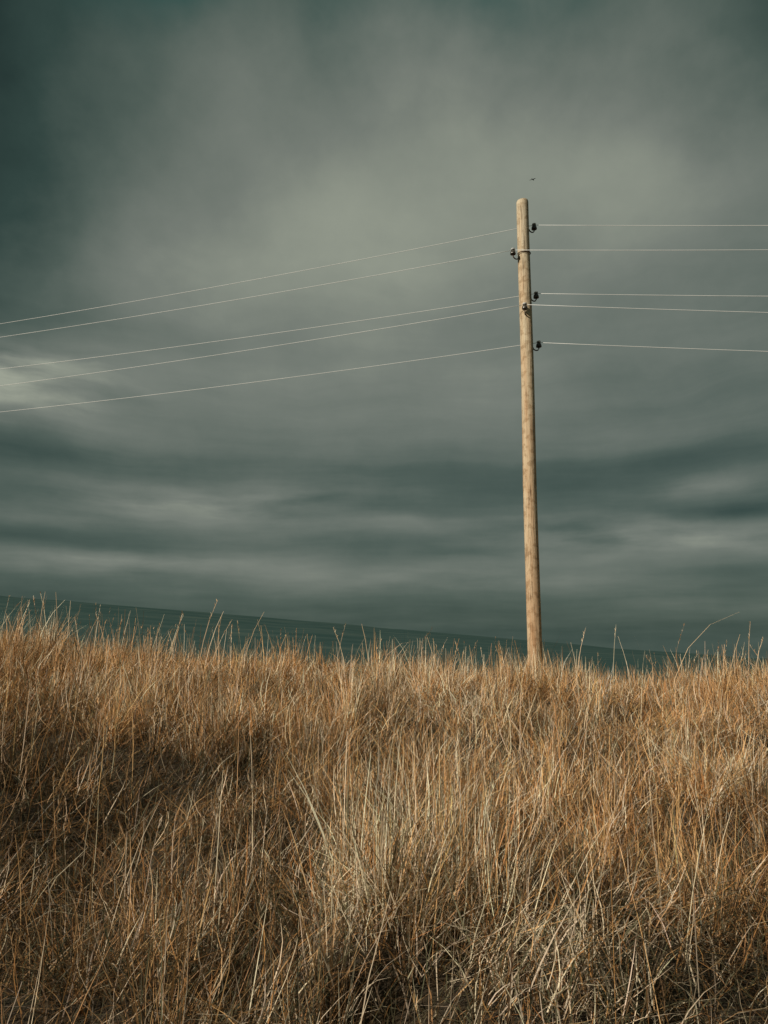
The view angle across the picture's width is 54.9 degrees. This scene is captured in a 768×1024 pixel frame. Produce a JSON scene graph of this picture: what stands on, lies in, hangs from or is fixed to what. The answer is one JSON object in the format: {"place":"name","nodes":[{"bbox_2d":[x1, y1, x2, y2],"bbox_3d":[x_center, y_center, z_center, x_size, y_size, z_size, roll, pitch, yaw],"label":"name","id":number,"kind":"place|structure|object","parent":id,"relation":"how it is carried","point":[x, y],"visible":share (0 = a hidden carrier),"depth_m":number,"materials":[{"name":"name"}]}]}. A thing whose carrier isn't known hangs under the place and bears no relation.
{"place":"outdoors","nodes":[
{"label":"outdoors","id":0,"kind":"place"},
{"bbox_2d":[0,592,767,1023],"bbox_3d":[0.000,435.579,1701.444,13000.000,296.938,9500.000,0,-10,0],"label":"ground","id":1,"kind":"structure","parent":0,"point":[402,1010],"depth_m":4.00,"materials":[{"name":"beige plant"}]},
{"bbox_2d":[510,198,542,666],"bbox_3d":[2.296,-0.772,11.598,0.281,8.951,0.520,-9,-13,43],"label":"utility pole","id":2,"kind":"object","parent":1,"relation":"on","point":[533,602],"visible":0.91,"depth_m":11.58,"materials":[{"name":"brown wood"}]},
{"bbox_2d":[4,248,631,336],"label":"power line","id":3,"kind":"object","parent":2,"relation":"attached to","point":[301,288],"visible":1,"depth_m":12.99,"materials":[{"name":"metal"}]},
{"bbox_2d":[2,291,716,368],"bbox_3d":[27.032,-3.351,7.480,97.682,2.071,1.298,-2,-10,12],"label":"power line","id":4,"kind":"object","parent":2,"relation":"attached to","point":[382,317],"visible":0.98,"depth_m":12.78,"materials":[{"name":"metal"}]},
{"bbox_2d":[1,223,767,323],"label":"power line","id":5,"kind":"object","parent":2,"relation":"attached to","point":[448,242],"visible":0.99,"depth_m":12.57,"materials":[{"name":"metal"}]},
{"bbox_2d":[1,302,767,385],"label":"power line","id":6,"kind":"object","parent":2,"relation":"attached to","point":[400,325],"visible":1,"depth_m":12.30,"materials":[{"name":"metal"}]},
{"bbox_2d":[3,340,767,411],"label":"power line","id":7,"kind":"object","parent":2,"relation":"attached to","point":[399,362],"visible":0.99,"depth_m":12.56,"materials":[{"name":"metal"}]},
{"bbox_2d":[0,596,767,687],"bbox_3d":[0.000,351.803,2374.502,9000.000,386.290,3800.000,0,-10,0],"label":"distant hill","id":8,"kind":"structure","parent":0,"point":[323,635],"depth_m":1507.56,"materials":[{"name":"green plant"}]},
{"bbox_2d":[0,0,767,657],"label":"sky","id":9,"kind":"structure","parent":0,"point":[151,149],"materials":[{"name":"grey"}]}
]}

